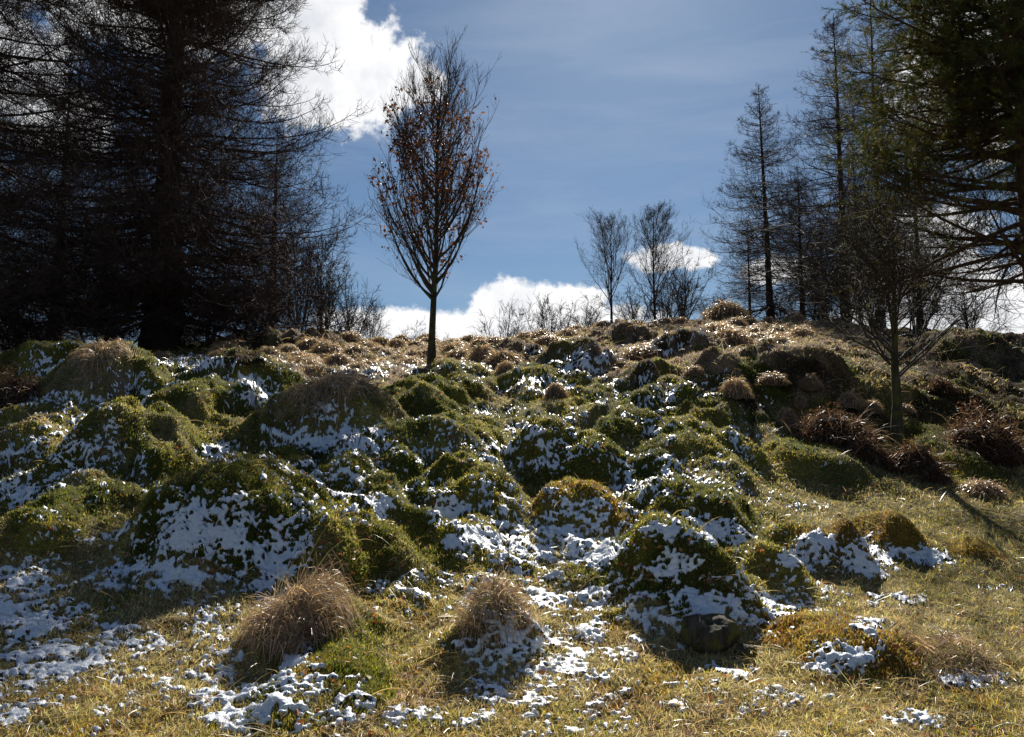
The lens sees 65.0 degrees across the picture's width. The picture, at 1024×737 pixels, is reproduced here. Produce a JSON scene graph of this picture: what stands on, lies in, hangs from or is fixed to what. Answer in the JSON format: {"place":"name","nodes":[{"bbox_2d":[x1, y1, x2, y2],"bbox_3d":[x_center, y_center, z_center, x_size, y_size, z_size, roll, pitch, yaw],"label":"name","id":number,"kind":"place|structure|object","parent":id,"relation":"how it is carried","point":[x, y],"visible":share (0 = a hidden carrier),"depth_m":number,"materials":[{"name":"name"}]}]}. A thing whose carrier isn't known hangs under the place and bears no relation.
{"place":"outdoors","nodes":[
{"label":"outdoors","id":0,"kind":"place"},
{"bbox_2d":[0,316,1023,736],"bbox_3d":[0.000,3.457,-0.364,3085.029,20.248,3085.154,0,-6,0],"label":"ground","id":1,"kind":"structure","parent":0,"point":[886,415],"depth_m":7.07,"materials":[{"name":"plant"}]},
{"bbox_2d":[0,360,61,408],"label":"bracken clump","id":2,"kind":"object","parent":1,"relation":"on","point":[19,390],"visible":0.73,"depth_m":15.14,"materials":[{"name":"plant"}]},
{"bbox_2d":[0,414,70,470],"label":"hummock","id":3,"kind":"object","parent":1,"relation":"on","point":[11,433],"visible":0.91,"depth_m":11.22,"materials":[{"name":"green plant"}]},
{"bbox_2d":[0,338,88,382],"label":"hummock","id":4,"kind":"object","parent":1,"relation":"on","point":[49,350],"visible":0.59,"depth_m":16.65,"materials":[{"name":"green plant"}]},
{"bbox_2d":[0,485,93,560],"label":"hummock","id":5,"kind":"object","parent":1,"relation":"on","point":[28,524],"visible":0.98,"depth_m":7.82,"materials":[{"name":"green plant"}]},
{"bbox_2d":[0,386,96,428],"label":"hummock","id":6,"kind":"object","parent":1,"relation":"on","point":[18,413],"visible":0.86,"depth_m":14.32,"materials":[{"name":"green plant"}]},
{"bbox_2d":[0,436,172,518],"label":"hummock","id":7,"kind":"object","parent":1,"relation":"on","point":[112,501],"visible":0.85,"depth_m":9.61,"materials":[{"name":"green plant"}]},
{"bbox_2d":[32,339,148,405],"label":"hummock","id":8,"kind":"object","parent":1,"relation":"on","point":[65,381],"visible":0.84,"depth_m":15.53,"materials":[{"name":"brown plant"}]},
{"bbox_2d":[65,335,135,379],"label":"straw tussock","id":9,"kind":"object","parent":8,"relation":"on","point":[89,351],"visible":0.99,"depth_m":15.95,"materials":[{"name":"plant"}]},
{"bbox_2d":[0,0,202,350],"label":"larch tree","id":10,"kind":"object","parent":1,"relation":"on","point":[20,61],"visible":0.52,"depth_m":25.32,"materials":[{"name":"brown plant"}]},
{"bbox_2d":[35,390,213,471],"bbox_3d":[-5.356,0.870,11.617,2.173,1.188,2.942,1,-6,-14],"label":"hummock","id":11,"kind":"object","parent":1,"relation":"on","point":[131,412],"visible":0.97,"depth_m":10.69,"materials":[{"name":"green plant"}]},
{"bbox_2d":[125,349,195,402],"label":"hummock","id":12,"kind":"object","parent":1,"relation":"on","point":[161,371],"visible":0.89,"depth_m":15.87,"materials":[{"name":"green plant"}]},
{"bbox_2d":[147,427,205,475],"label":"hummock","id":13,"kind":"object","parent":1,"relation":"on","point":[187,457],"visible":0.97,"depth_m":10.64,"materials":[{"name":"green plant"}]},
{"bbox_2d":[0,0,385,351],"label":"larch tree","id":14,"kind":"object","parent":1,"relation":"on","point":[181,196],"visible":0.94,"depth_m":26.82,"materials":[{"name":"brown plant"}]},
{"bbox_2d":[138,269,255,344],"bbox_3d":[-10.985,-2.248,28.171,3.929,2.895,4.850,3,-7,-28],"label":"bare bush","id":15,"kind":"object","parent":1,"relation":"on","point":[208,335],"visible":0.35,"depth_m":27.87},
{"bbox_2d":[143,374,267,433],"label":"hummock","id":16,"kind":"object","parent":1,"relation":"on","point":[210,412],"visible":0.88,"depth_m":12.83,"materials":[{"name":"green plant"}]},
{"bbox_2d":[108,450,347,573],"bbox_3d":[-2.878,1.386,8.319,2.216,1.125,2.634,0,-6,0],"label":"hummock","id":17,"kind":"object","parent":1,"relation":"on","point":[275,507],"visible":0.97,"depth_m":7.62,"materials":[{"name":"green plant"}]},
{"bbox_2d":[166,347,294,386],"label":"hummock","id":18,"kind":"object","parent":1,"relation":"on","point":[232,354],"visible":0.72,"depth_m":15.68,"materials":[{"name":"green plant"}]},
{"bbox_2d":[239,668,306,734],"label":"hummock","id":19,"kind":"object","parent":1,"relation":"on","point":[276,715],"visible":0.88,"depth_m":4.49,"materials":[{"name":"green plant"}]},
{"bbox_2d":[255,359,307,397],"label":"hummock","id":20,"kind":"object","parent":1,"relation":"on","point":[289,375],"visible":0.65,"depth_m":15.78,"materials":[{"name":"green plant"}]},
{"bbox_2d":[227,126,336,333],"bbox_3d":[-10.778,-6.020,36.872,6.034,10.781,6.030,5,-8,-40],"label":"larch tree","id":21,"kind":"object","parent":1,"relation":"on","point":[293,193],"visible":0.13,"depth_m":36.86,"materials":[{"name":"brown plant"}]},
{"bbox_2d":[238,323,331,349],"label":"hummock","id":22,"kind":"object","parent":1,"relation":"on","point":[274,337],"visible":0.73,"depth_m":25.53,"materials":[{"name":"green plant"}]},
{"bbox_2d":[265,443,327,473],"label":"hummock","id":23,"kind":"object","parent":1,"relation":"on","point":[292,454],"visible":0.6,"depth_m":10.61,"materials":[{"name":"green plant"}]},
{"bbox_2d":[251,220,347,331],"bbox_3d":[-9.434,-3.884,34.931,5.324,6.306,4.688,-1,-6,12],"label":"bare bush","id":24,"kind":"object","parent":1,"relation":"on","point":[325,298],"visible":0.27,"depth_m":34.58,"materials":[{"name":"plant"}]},
{"bbox_2d":[240,583,384,661],"bbox_3d":[-1.410,1.800,5.849,0.978,0.427,1.459,0,-6,0],"label":"hummock","id":25,"kind":"object","parent":1,"relation":"on","point":[365,609],"visible":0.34,"depth_m":5.55,"materials":[{"name":"brown plant"}]},
{"bbox_2d":[218,509,368,667],"bbox_3d":[-1.490,1.507,5.677,1.081,1.029,1.122,-5,-8,38],"label":"straw tussock","id":26,"kind":"object","parent":25,"relation":"on","point":[321,587],"visible":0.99,"depth_m":5.52,"materials":[{"name":"plant"}]},
{"bbox_2d":[217,364,408,450],"bbox_3d":[-2.951,0.697,13.176,3.008,1.468,3.539,0,-6,0],"label":"hummock","id":27,"kind":"object","parent":1,"relation":"on","point":[384,404],"visible":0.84,"depth_m":11.87,"materials":[{"name":"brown plant"}]},
{"bbox_2d":[278,363,379,433],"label":"straw tussock","id":28,"kind":"object","parent":27,"relation":"on","point":[336,379],"visible":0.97,"depth_m":12.08,"materials":[{"name":"plant"}]},
{"bbox_2d":[250,614,406,736],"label":"hummock","id":29,"kind":"object","parent":1,"relation":"on","point":[329,653],"visible":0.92,"depth_m":4.99,"materials":[{"name":"green plant"}]},
{"bbox_2d":[293,238,378,331],"bbox_3d":[-8.013,-3.647,36.782,4.575,5.618,5.648,2,-6,-20],"label":"bare bush","id":30,"kind":"object","parent":1,"relation":"on","point":[333,299],"visible":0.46,"depth_m":36.36,"materials":[{"name":"plant"}]},
{"bbox_2d":[286,496,397,589],"bbox_3d":[-1.526,1.581,7.606,1.003,0.758,1.886,0,-6,0],"label":"hummock","id":31,"kind":"object","parent":1,"relation":"on","point":[361,567],"visible":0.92,"depth_m":7.13,"materials":[{"name":"green plant"}]},
{"bbox_2d":[302,264,386,336],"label":"bare bush","id":32,"kind":"object","parent":1,"relation":"on","point":[366,322],"visible":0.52,"depth_m":38.60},
{"bbox_2d":[309,440,391,494],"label":"hummock","id":33,"kind":"object","parent":1,"relation":"on","point":[363,465],"visible":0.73,"depth_m":9.53,"materials":[{"name":"green plant"}]},
{"bbox_2d":[317,417,441,481],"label":"hummock","id":34,"kind":"object","parent":1,"relation":"on","point":[400,460],"visible":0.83,"depth_m":10.70,"materials":[{"name":"green plant"}]},
{"bbox_2d":[355,469,472,546],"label":"hummock","id":35,"kind":"object","parent":1,"relation":"on","point":[419,527],"visible":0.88,"depth_m":8.19,"materials":[{"name":"green plant"}]},
{"bbox_2d":[380,372,479,418],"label":"hummock","id":36,"kind":"object","parent":1,"relation":"on","point":[413,389],"visible":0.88,"depth_m":13.72,"materials":[{"name":"green plant"}]},
{"bbox_2d":[406,354,493,380],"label":"hummock","id":37,"kind":"object","parent":1,"relation":"on","point":[456,367],"visible":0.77,"depth_m":17.26,"materials":[{"name":"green plant"}]},
{"bbox_2d":[363,26,503,364],"bbox_3d":[-1.782,-3.838,18.539,3.405,8.200,3.593,0,-6,0],"label":"young tree","id":38,"kind":"object","parent":37,"relation":"on","point":[438,173],"visible":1,"depth_m":18.31,"materials":[{"name":"brown plant"}]},
{"bbox_2d":[413,410,506,465],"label":"hummock","id":39,"kind":"object","parent":1,"relation":"on","point":[462,423],"visible":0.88,"depth_m":11.12,"materials":[{"name":"green plant"}]},
{"bbox_2d":[410,450,522,520],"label":"hummock","id":40,"kind":"object","parent":1,"relation":"on","point":[458,478],"visible":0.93,"depth_m":9.02,"materials":[{"name":"green plant"}]},
{"bbox_2d":[433,511,501,548],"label":"hummock","id":41,"kind":"object","parent":1,"relation":"on","point":[441,531],"visible":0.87,"depth_m":7.91,"materials":[{"name":"green plant"}]},
{"bbox_2d":[450,372,503,400],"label":"hummock","id":42,"kind":"object","parent":1,"relation":"on","point":[486,389],"visible":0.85,"depth_m":15.29,"materials":[{"name":"green plant"}]},
{"bbox_2d":[434,590,569,659],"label":"hummock","id":43,"kind":"object","parent":1,"relation":"on","point":[451,635],"visible":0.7,"depth_m":5.42,"materials":[{"name":"brown plant"}]},
{"bbox_2d":[442,558,545,664],"bbox_3d":[-0.116,1.658,5.599,0.768,0.615,0.770,0,-6,0],"label":"straw tussock","id":44,"kind":"object","parent":43,"relation":"on","point":[484,588],"visible":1,"depth_m":5.50,"materials":[{"name":"plant"}]},
{"bbox_2d":[0,328,1020,736],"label":"snow","id":45,"kind":"structure","parent":1,"relation":"on","point":[234,536],"depth_m":7.07,"materials":[{"name":"snow"}]},
{"bbox_2d":[0,322,1023,736],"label":"moss","id":46,"kind":"object","parent":1,"relation":"on","point":[478,556],"visible":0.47,"depth_m":6.29,"materials":[{"name":"plant"}]},
{"bbox_2d":[0,328,1023,736],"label":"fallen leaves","id":47,"kind":"object","parent":1,"relation":"on","point":[494,604],"visible":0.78,"depth_m":6.39,"materials":[{"name":"brown plant"}]},
{"bbox_2d":[502,413,571,470],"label":"hummock","id":48,"kind":"object","parent":1,"relation":"on","point":[546,423],"visible":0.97,"depth_m":10.91,"materials":[{"name":"green plant"}]},
{"bbox_2d":[493,384,593,430],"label":"hummock","id":49,"kind":"object","parent":1,"relation":"on","point":[534,405],"visible":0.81,"depth_m":14.15,"materials":[{"name":"green plant"}]},
{"bbox_2d":[495,358,593,392],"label":"hummock","id":50,"kind":"object","parent":1,"relation":"on","point":[546,370],"visible":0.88,"depth_m":16.28,"materials":[{"name":"green plant"}]},
{"bbox_2d":[513,292,583,334],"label":"bare bush","id":51,"kind":"object","parent":1,"relation":"on","point":[551,316],"visible":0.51,"depth_m":52.81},
{"bbox_2d":[552,556,595,590],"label":"hummock","id":52,"kind":"object","parent":1,"relation":"on","point":[572,578],"visible":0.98,"depth_m":6.99,"materials":[{"name":"green plant"}]},
{"bbox_2d":[533,336,627,371],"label":"hummock","id":53,"kind":"object","parent":1,"relation":"on","point":[569,348],"visible":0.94,"depth_m":17.88,"materials":[{"name":"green plant"}]},
{"bbox_2d":[527,472,641,536],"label":"hummock","id":54,"kind":"object","parent":1,"relation":"on","point":[573,494],"visible":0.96,"depth_m":8.74,"materials":[{"name":"green plant"}]},
{"bbox_2d":[553,424,640,485],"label":"hummock","id":55,"kind":"object","parent":1,"relation":"on","point":[575,464],"visible":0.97,"depth_m":10.39,"materials":[{"name":"green plant"}]},
{"bbox_2d":[564,375,636,402],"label":"hummock","id":56,"kind":"object","parent":1,"relation":"on","point":[591,391],"visible":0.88,"depth_m":15.32,"materials":[{"name":"green plant"}]},
{"bbox_2d":[574,207,637,323],"bbox_3d":[4.500,-4.887,38.554,3.105,6.290,3.292,-2,-6,16],"label":"birch tree","id":57,"kind":"object","parent":1,"relation":"on","point":[610,276],"visible":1,"depth_m":38.71,"materials":[{"name":"brown plant"}]},
{"bbox_2d":[590,317,659,345],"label":"hummock","id":58,"kind":"object","parent":1,"relation":"on","point":[617,331],"visible":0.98,"depth_m":24.71,"materials":[{"name":"brown plant"}]},
{"bbox_2d":[588,396,662,442],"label":"hummock","id":59,"kind":"object","parent":1,"relation":"on","point":[617,422],"visible":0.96,"depth_m":12.87,"materials":[{"name":"green plant"}]},
{"bbox_2d":[605,356,656,389],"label":"hummock","id":60,"kind":"object","parent":1,"relation":"on","point":[637,370],"visible":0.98,"depth_m":15.64,"materials":[{"name":"green plant"}]},
{"bbox_2d":[624,381,663,412],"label":"hummock","id":61,"kind":"object","parent":1,"relation":"on","point":[644,390],"visible":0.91,"depth_m":14.36,"materials":[{"name":"green plant"}]},
{"bbox_2d":[627,447,684,476],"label":"hummock","id":62,"kind":"object","parent":1,"relation":"on","point":[647,460],"visible":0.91,"depth_m":10.41,"materials":[{"name":"green plant"}]},
{"bbox_2d":[627,199,693,320],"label":"birch tree","id":63,"kind":"object","parent":1,"relation":"on","point":[654,252],"visible":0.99,"depth_m":40.65,"materials":[{"name":"brown plant"}]},
{"bbox_2d":[630,326,728,356],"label":"hummock","id":64,"kind":"object","parent":1,"relation":"on","point":[686,336],"visible":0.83,"depth_m":18.57,"materials":[{"name":"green plant"}]},
{"bbox_2d":[642,244,720,319],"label":"bare bush","id":65,"kind":"object","parent":1,"relation":"on","point":[681,292],"visible":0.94,"depth_m":39.30,"materials":[{"name":"plant"}]},
{"bbox_2d":[575,509,804,618],"bbox_3d":[1.385,1.620,7.132,1.662,0.780,2.332,4,-7,-33],"label":"hummock","id":66,"kind":"object","parent":1,"relation":"on","point":[724,565],"visible":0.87,"depth_m":6.42,"materials":[{"name":"green plant"}]},
{"bbox_2d":[645,434,738,483],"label":"hummock","id":67,"kind":"object","parent":1,"relation":"on","point":[702,457],"visible":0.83,"depth_m":11.28,"materials":[{"name":"green plant"}]},
{"bbox_2d":[611,462,779,548],"bbox_3d":[2.089,1.591,9.507,1.913,0.970,2.683,0,-6,0],"label":"hummock","id":68,"kind":"object","parent":1,"relation":"on","point":[736,505],"visible":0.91,"depth_m":9.03,"materials":[{"name":"green plant"}]},
{"bbox_2d":[660,378,742,429],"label":"hummock","id":69,"kind":"object","parent":1,"relation":"on","point":[687,395],"visible":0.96,"depth_m":14.15,"materials":[{"name":"green plant"}]},
{"bbox_2d":[631,408,773,472],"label":"hummock","id":70,"kind":"object","parent":1,"relation":"on","point":[689,427],"visible":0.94,"depth_m":12.11,"materials":[{"name":"green plant"}]},
{"bbox_2d":[680,613,741,654],"bbox_3d":[1.429,1.923,5.805,0.435,0.300,0.370,8,-3,-34],"label":"stone","id":71,"kind":"object","parent":1,"relation":"on","point":[713,633],"visible":0.93,"depth_m":5.68,"materials":[{"name":"stone"}]},
{"bbox_2d":[688,345,744,382],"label":"hummock","id":72,"kind":"object","parent":1,"relation":"on","point":[713,359],"visible":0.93,"depth_m":15.68,"materials":[{"name":"brown plant"}]},
{"bbox_2d":[697,298,752,320],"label":"grass tussock","id":73,"kind":"object","parent":1,"relation":"on","point":[721,310],"depth_m":37.39,"materials":[{"name":"plant"}]},
{"bbox_2d":[718,454,770,498],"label":"hummock","id":74,"kind":"object","parent":1,"relation":"on","point":[752,483],"visible":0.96,"depth_m":10.83,"materials":[{"name":"green plant"}]},
{"bbox_2d":[718,222,789,317],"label":"larch tree","id":75,"kind":"object","parent":1,"relation":"on","point":[748,294],"visible":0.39,"depth_m":41.59,"materials":[{"name":"brown plant"}]},
{"bbox_2d":[692,84,839,319],"bbox_3d":[12.505,-7.892,39.916,8.211,13.133,9.078,1,-6,-17],"label":"larch tree","id":76,"kind":"object","parent":1,"relation":"on","point":[764,202],"visible":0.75,"depth_m":39.80,"materials":[{"name":"brown plant"}]},
{"bbox_2d":[736,348,800,404],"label":"hummock","id":77,"kind":"object","parent":1,"relation":"on","point":[752,370],"visible":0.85,"depth_m":15.22,"materials":[{"name":"green plant"}]},
{"bbox_2d":[736,338,785,374],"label":"hummock","id":78,"kind":"object","parent":77,"relation":"on","point":[775,357],"visible":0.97,"depth_m":15.99,"materials":[{"name":"brown plant"}]},
{"bbox_2d":[724,537,817,595],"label":"hummock","id":79,"kind":"object","parent":1,"relation":"on","point":[770,551],"visible":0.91,"depth_m":7.22,"materials":[{"name":"green plant"}]},
{"bbox_2d":[763,432,816,484],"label":"hummock","id":80,"kind":"object","parent":1,"relation":"on","point":[805,470],"visible":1,"depth_m":12.21,"materials":[{"name":"green plant"}]},
{"bbox_2d":[760,519,853,569],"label":"hummock","id":81,"kind":"object","parent":1,"relation":"on","point":[792,531],"visible":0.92,"depth_m":8.45,"materials":[{"name":"green plant"}]},
{"bbox_2d":[740,166,877,323],"bbox_3d":[13.574,-5.566,37.925,7.137,8.256,6.452,-4,-8,35],"label":"larch tree","id":82,"kind":"object","parent":1,"relation":"on","point":[804,221],"visible":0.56,"depth_m":37.60,"materials":[{"name":"brown plant"}]},
{"bbox_2d":[780,335,859,400],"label":"hummock","id":83,"kind":"object","parent":1,"relation":"on","point":[820,365],"visible":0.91,"depth_m":15.51,"materials":[{"name":"brown plant"}]},
{"bbox_2d":[784,243,884,323],"bbox_3d":[13.994,-3.718,34.721,4.111,3.984,3.620,1,-6,-11],"label":"bare bush","id":84,"kind":"object","parent":1,"relation":"on","point":[832,296],"visible":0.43,"depth_m":34.59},
{"bbox_2d":[772,398,899,450],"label":"bracken clump","id":85,"kind":"object","parent":1,"relation":"on","point":[837,431],"visible":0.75,"depth_m":13.30,"materials":[{"name":"plant"}]},
{"bbox_2d":[753,597,925,682],"bbox_3d":[2.383,1.894,5.876,1.260,0.435,1.299,5,-8,-39],"label":"hummock","id":86,"kind":"object","parent":1,"relation":"on","point":[808,625],"visible":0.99,"depth_m":5.55,"materials":[{"name":"green plant"}]},
{"bbox_2d":[741,11,948,320],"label":"larch tree","id":87,"kind":"object","parent":1,"relation":"on","point":[824,126],"visible":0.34,"depth_m":42.06,"materials":[{"name":"brown plant"}]},
{"bbox_2d":[794,437,898,492],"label":"hummock","id":88,"kind":"object","parent":1,"relation":"on","point":[853,472],"visible":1,"depth_m":11.90,"materials":[{"name":"green plant"}]},
{"bbox_2d":[822,516,875,566],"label":"hummock","id":89,"kind":"object","parent":1,"relation":"on","point":[845,526],"visible":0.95,"depth_m":8.25,"materials":[{"name":"green plant"}]},
{"bbox_2d":[700,80,1023,442],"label":"thorn tree","id":90,"kind":"object","parent":1,"relation":"on","point":[852,237],"visible":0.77,"depth_m":13.88,"materials":[{"name":"bare twig"},{"name":"bark"}]},
{"bbox_2d":[843,428,900,472],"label":"bracken clump","id":91,"kind":"object","parent":1,"relation":"on","point":[864,450],"visible":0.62,"depth_m":12.81,"materials":[{"name":"plant"}]},
{"bbox_2d":[796,0,969,327],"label":"larch tree","id":92,"kind":"object","parent":1,"relation":"on","point":[880,90],"visible":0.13,"depth_m":44.63,"materials":[{"name":"brown plant"}]},
{"bbox_2d":[850,509,935,552],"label":"hummock","id":93,"kind":"object","parent":1,"relation":"on","point":[897,529],"visible":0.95,"depth_m":8.96,"materials":[{"name":"green plant"}]},
{"bbox_2d":[835,236,963,334],"bbox_3d":[14.936,-3.100,30.952,4.746,4.555,4.983,-2,-6,22],"label":"bare bush","id":94,"kind":"object","parent":1,"relation":"on","point":[919,296],"visible":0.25,"depth_m":30.19,"materials":[{"name":"plant"}]},
{"bbox_2d":[802,0,1023,340],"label":"pine tree","id":95,"kind":"object","parent":1,"relation":"on","point":[985,91],"visible":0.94,"depth_m":12.77,"materials":[{"name":"green plant"}]},
{"bbox_2d":[866,430,964,479],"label":"bracken clump","id":96,"kind":"object","parent":1,"relation":"on","point":[915,459],"visible":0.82,"depth_m":12.57,"materials":[{"name":"plant"}]},
{"bbox_2d":[905,419,1017,483],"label":"hummock","id":97,"kind":"object","parent":1,"relation":"on","point":[972,460],"visible":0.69,"depth_m":12.80,"materials":[{"name":"green plant"}]},
{"bbox_2d":[915,633,1008,679],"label":"hummock","id":98,"kind":"object","parent":1,"relation":"on","point":[949,647],"visible":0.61,"depth_m":5.46,"materials":[{"name":"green plant"}]},
{"bbox_2d":[891,616,1018,690],"bbox_3d":[3.026,1.881,5.540,0.794,0.431,0.875,0,-6,0],"label":"straw tussock","id":99,"kind":"object","parent":98,"relation":"on","point":[935,638],"visible":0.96,"depth_m":5.50,"materials":[{"name":"plant"}]},
{"bbox_2d":[901,327,1023,372],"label":"hummock","id":100,"kind":"object","parent":1,"relation":"on","point":[1006,354],"visible":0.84,"depth_m":18.73,"materials":[{"name":"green plant"}]},
{"bbox_2d":[919,370,1009,417],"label":"hummock","id":101,"kind":"object","parent":1,"relation":"on","point":[963,385],"visible":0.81,"depth_m":15.46,"materials":[{"name":"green plant"}]},
{"bbox_2d":[917,391,1023,469],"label":"bracken clump","id":102,"kind":"object","parent":1,"relation":"on","point":[995,444],"visible":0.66,"depth_m":13.25,"materials":[{"name":"plant"}]},
{"bbox_2d":[936,527,1008,562],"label":"hummock","id":103,"kind":"object","parent":1,"relation":"on","point":[969,546],"visible":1,"depth_m":8.87,"materials":[{"name":"green plant"}]},
{"bbox_2d":[922,274,1022,332],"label":"bare bush","id":104,"kind":"object","parent":1,"relation":"on","point":[972,324],"visible":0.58,"depth_m":27.15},
{"bbox_2d":[954,475,1013,498],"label":"grass tussock","id":105,"kind":"object","parent":1,"relation":"on","point":[986,488],"depth_m":11.64,"materials":[{"name":"plant"}]},
{"bbox_2d":[0,0,1023,350],"label":"sky","id":106,"kind":"structure","parent":0,"point":[605,106],"materials":[{"name":"blue"}]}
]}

